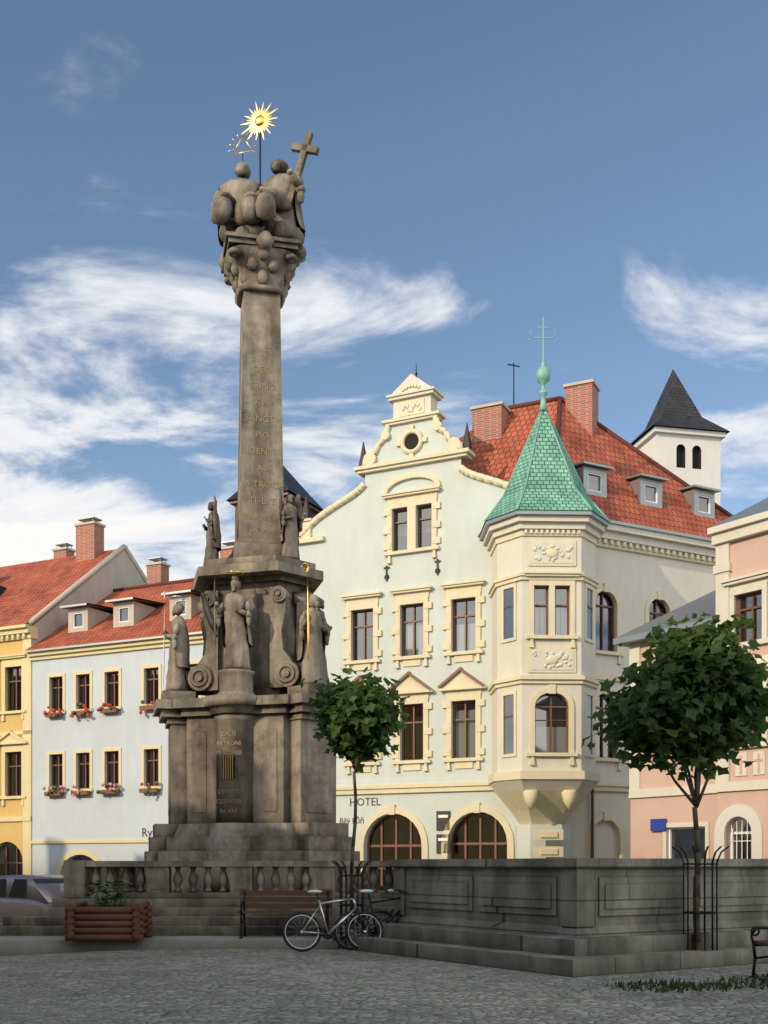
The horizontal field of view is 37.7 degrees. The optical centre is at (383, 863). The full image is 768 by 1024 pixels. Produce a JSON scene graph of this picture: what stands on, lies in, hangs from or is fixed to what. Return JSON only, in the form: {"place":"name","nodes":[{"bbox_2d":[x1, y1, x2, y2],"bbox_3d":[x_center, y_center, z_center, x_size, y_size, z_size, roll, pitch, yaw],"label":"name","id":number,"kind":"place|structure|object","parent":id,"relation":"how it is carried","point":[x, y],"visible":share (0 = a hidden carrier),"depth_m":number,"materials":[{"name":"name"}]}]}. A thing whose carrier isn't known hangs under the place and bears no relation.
{"place":"outdoors","nodes":[
{"label":"outdoors","id":0,"kind":"place"},
{"bbox_2d":[0,988,145,1023],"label":"pavement","id":1,"kind":"structure","parent":0,"point":[54,1007],"depth_m":11.11,"materials":[{"name":"grey stone"}]},
{"bbox_2d":[0,949,767,1023],"bbox_3d":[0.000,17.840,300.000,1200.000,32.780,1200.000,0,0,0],"label":"ground","id":2,"kind":"structure","parent":0,"point":[239,986],"depth_m":12.90,"materials":[{"name":"grey stone"}]},
{"bbox_2d":[0,875,62,922],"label":"sedan car","id":3,"kind":"object","parent":2,"relation":"on","point":[20,894],"visible":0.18,"depth_m":24.83,"materials":[{"name":"grey paint"}]},
{"bbox_2d":[0,516,156,875],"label":"yellow house","id":4,"kind":"structure","parent":2,"relation":"on","point":[35,596],"depth_m":48.34,"materials":[{"name":"paint"}]},
{"bbox_2d":[25,540,234,874],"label":"blue house","id":5,"kind":"structure","parent":2,"relation":"on","point":[100,763],"depth_m":45.78,"materials":[{"name":"paint"}]},
{"bbox_2d":[142,828,152,838],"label":"sign lettering","id":6,"kind":"object","parent":5,"relation":"attached to","point":[145,833],"visible":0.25,"depth_m":44.55,"materials":[{"name":"grey"}]},
{"bbox_2d":[0,860,393,955],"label":"monument platform","id":7,"kind":"structure","parent":2,"relation":"on","point":[193,918],"depth_m":21.22,"materials":[{"name":"stone"}]},
{"bbox_2d":[65,879,151,940],"bbox_3d":[-4.750,0.778,19.500,1.300,1.043,1.150,0,0,-3],"label":"log planter","id":8,"kind":"object","parent":7,"relation":"on","point":[102,921],"visible":1,"depth_m":18.99,"materials":[{"name":"brown wood"}]},
{"bbox_2d":[144,131,359,891],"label":"monument column","id":9,"kind":"structure","parent":7,"relation":"on","point":[262,709],"depth_m":23.88,"materials":[{"name":"stone"}]},
{"bbox_2d":[216,750,239,754],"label":"inscription","id":10,"kind":"object","parent":9,"relation":"attached to","point":[226,753],"visible":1,"depth_m":23.36,"materials":[{"name":"gold metal"}]},
{"bbox_2d":[218,789,238,793],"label":"inscription","id":11,"kind":"object","parent":9,"relation":"attached to","point":[222,791],"visible":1,"depth_m":23.37,"materials":[{"name":"gold"}]},
{"bbox_2d":[217,741,240,745],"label":"inscription","id":12,"kind":"object","parent":9,"relation":"attached to","point":[235,742],"visible":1,"depth_m":23.33,"materials":[{"name":"gold metal"}]},
{"bbox_2d":[163,159,331,690],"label":"statues","id":13,"kind":"object","parent":9,"relation":"on","point":[241,203],"depth_m":24.14,"materials":[{"name":"stone"}]},
{"bbox_2d":[223,102,277,778],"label":"gilded ornaments","id":14,"kind":"object","parent":9,"relation":"attached to","point":[260,121],"depth_m":24.90,"materials":[{"name":"gold metal"}]},
{"bbox_2d":[244,513,278,520],"bbox_3d":[-2.647,-7.558,24.532,0.784,0.139,0.004,0,0,-12],"label":"inscription","id":15,"kind":"object","parent":9,"relation":"attached to","point":[258,516],"visible":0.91,"depth_m":24.51,"materials":[{"name":"gold"}]},
{"bbox_2d":[245,414,278,422],"bbox_3d":[-2.657,-9.718,24.564,0.739,0.140,0.010,0,0,-12],"label":"inscription","id":16,"kind":"object","parent":9,"relation":"attached to","point":[261,418],"visible":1,"depth_m":24.56,"materials":[{"name":"gold"}]},
{"bbox_2d":[244,480,279,488],"bbox_3d":[-2.660,-8.278,24.541,0.772,0.140,0.007,0,0,-12],"label":"inscription","id":17,"kind":"object","parent":9,"relation":"attached to","point":[264,484],"visible":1,"depth_m":24.54,"materials":[{"name":"gold metal"}]},
{"bbox_2d":[248,381,275,389],"bbox_3d":[-2.662,-10.438,24.573,0.600,0.140,0.009,0,0,-12],"label":"inscription","id":18,"kind":"object","parent":9,"relation":"attached to","point":[262,385],"visible":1,"depth_m":24.57,"materials":[{"name":"gold"}]},
{"bbox_2d":[253,365,270,372],"bbox_3d":[-2.658,-10.798,24.580,0.390,0.140,0.005,0,0,-12],"label":"inscription","id":19,"kind":"object","parent":9,"relation":"attached to","point":[261,369],"visible":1,"depth_m":24.57,"materials":[{"name":"gold"}]},
{"bbox_2d":[253,398,270,405],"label":"inscription","id":20,"kind":"object","parent":9,"relation":"attached to","point":[262,402],"visible":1,"depth_m":24.57,"materials":[{"name":"gold metal"}]},
{"bbox_2d":[250,447,274,455],"bbox_3d":[-2.655,-8.998,24.553,0.547,0.136,0.006,0,0,-12],"label":"inscription","id":21,"kind":"object","parent":9,"relation":"attached to","point":[261,451],"visible":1,"depth_m":24.55,"materials":[{"name":"gold metal"}]},
{"bbox_2d":[249,497,275,504],"bbox_3d":[-2.653,-7.918,24.537,0.586,0.138,0.008,0,0,-12],"label":"inscription","id":22,"kind":"object","parent":9,"relation":"attached to","point":[262,500],"visible":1,"depth_m":24.54,"materials":[{"name":"gold metal"}]},
{"bbox_2d":[250,530,274,536],"bbox_3d":[-2.647,-7.198,24.527,0.548,0.140,0.006,0,0,-12],"label":"inscription","id":23,"kind":"object","parent":9,"relation":"attached to","point":[262,533],"visible":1,"depth_m":24.52,"materials":[{"name":"gold metal"}]},
{"bbox_2d":[256,431,268,437],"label":"inscription","id":24,"kind":"object","parent":9,"relation":"attached to","point":[260,434],"visible":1,"depth_m":24.55,"materials":[{"name":"gold"}]},
{"bbox_2d":[257,464,267,470],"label":"inscription","id":25,"kind":"object","parent":9,"relation":"attached to","point":[263,467],"visible":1,"depth_m":24.55,"materials":[{"name":"gold metal"}]},
{"bbox_2d":[310,770,325,774],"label":"inscription","id":26,"kind":"object","parent":9,"relation":"attached to","point":[317,772],"visible":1,"depth_m":23.53,"materials":[{"name":"beige"}]},
{"bbox_2d":[312,790,324,793],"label":"inscription","id":27,"kind":"object","parent":9,"relation":"attached to","point":[317,791],"visible":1,"depth_m":23.53,"materials":[{"name":"beige"}]},
{"bbox_2d":[311,742,326,746],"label":"inscription","id":28,"kind":"object","parent":9,"relation":"attached to","point":[313,743],"visible":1,"depth_m":23.55,"materials":[{"name":"beige stone"}]},
{"bbox_2d":[237,890,331,938],"bbox_3d":[-1.750,0.889,19.915,1.650,0.832,0.620,0,0,0],"label":"bench","id":29,"kind":"object","parent":7,"relation":"on","point":[244,899],"visible":0.84,"depth_m":20.12,"materials":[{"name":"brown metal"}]},
{"bbox_2d":[282,888,382,951],"bbox_3d":[-0.847,0.926,18.770,1.650,1.051,0.577,0,0,-29],"label":"bicycle","id":30,"kind":"object","parent":2,"relation":"on","point":[327,933],"visible":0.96,"depth_m":18.77,"materials":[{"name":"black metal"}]},
{"bbox_2d":[332,861,371,949],"bbox_3d":[-0.550,0.698,19.300,0.695,1.512,0.695,0,0,0],"label":"tree guard","id":31,"kind":"object","parent":2,"relation":"on","point":[341,891],"visible":0.7,"depth_m":19.20,"materials":[{"name":"black metal"}]},
{"bbox_2d":[298,667,410,935],"bbox_3d":[-0.503,-0.965,19.129,1.945,4.930,2.115,0,0,0],"label":"maple","id":32,"kind":"object","parent":2,"relation":"on","point":[359,722],"visible":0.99,"depth_m":18.92,"materials":[{"name":"green plant"}]},
{"bbox_2d":[333,888,406,949],"bbox_3d":[-0.048,0.931,19.138,1.651,1.042,0.581,0,0,-5],"label":"bicycle","id":33,"kind":"object","parent":2,"relation":"on","point":[372,931],"visible":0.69,"depth_m":18.97,"materials":[{"name":"black metal"}]},
{"bbox_2d":[364,889,393,935],"bbox_3d":[0.387,0.926,19.760,1.650,1.051,0.577,0,0,-13],"label":"bicycle","id":34,"kind":"object","parent":2,"relation":"on","point":[387,913],"visible":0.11,"depth_m":19.46,"materials":[{"name":"black metal"}]},
{"bbox_2d":[226,363,732,885],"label":"hotel building","id":35,"kind":"structure","parent":2,"relation":"on","point":[394,549],"depth_m":39.47,"materials":[{"name":"beige paint"}]},
{"bbox_2d":[340,817,363,822],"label":"hotel lettering","id":36,"kind":"object","parent":35,"relation":"attached to","point":[352,820],"visible":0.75,"depth_m":40.56,"materials":[{"name":"grey metal"}]},
{"bbox_2d":[350,798,380,805],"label":"hotel lettering","id":37,"kind":"object","parent":35,"relation":"attached to","point":[372,801],"visible":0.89,"depth_m":40.22},
{"bbox_2d":[477,317,610,858],"bbox_3d":[5.294,-8.150,36.988,4.224,20.200,3.219,0,0,0],"label":"corner turret","id":38,"kind":"object","parent":35,"relation":"attached to","point":[540,541],"visible":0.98,"depth_m":36.12,"materials":[{"name":"beige paint"}]},
{"bbox_2d":[331,858,767,976],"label":"fountain basin","id":39,"kind":"object","parent":2,"relation":"on","point":[575,917],"visible":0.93,"depth_m":16.43,"materials":[{"name":"stone"}]},
{"bbox_2d":[581,611,767,949],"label":"maple","id":40,"kind":"object","parent":2,"relation":"on","point":[697,700],"visible":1,"depth_m":15.86,"materials":[{"name":"green plant"}]},
{"bbox_2d":[606,971,767,992],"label":"grass tufts","id":41,"kind":"object","parent":2,"relation":"on","point":[723,986],"visible":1,"depth_m":13.20,"materials":[{"name":"green plant"}]},
{"bbox_2d":[613,498,767,858],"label":"pink house","id":42,"kind":"structure","parent":2,"relation":"on","point":[732,809],"depth_m":27.29,"materials":[{"name":"paint"}]},
{"bbox_2d":[672,846,728,950],"bbox_3d":[4.550,0.598,16.200,0.829,1.714,0.829,0,0,0],"label":"tree guard","id":43,"kind":"object","parent":2,"relation":"on","point":[705,912],"visible":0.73,"depth_m":16.01,"materials":[{"name":"black metal"}]},
{"bbox_2d":[749,926,767,977],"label":"bench","id":44,"kind":"object","parent":2,"relation":"on","point":[755,943],"visible":0.99,"depth_m":14.33,"materials":[{"name":"black metal"}]},
{"bbox_2d":[0,0,767,580],"label":"sky","id":45,"kind":"structure","parent":0,"point":[483,171],"materials":[{"name":"blue"}]},
{"bbox_2d":[630,370,729,504],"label":"castle tower","id":46,"kind":"structure","parent":0,"point":[680,436],"depth_m":72.10,"materials":[{"name":"white paint"}]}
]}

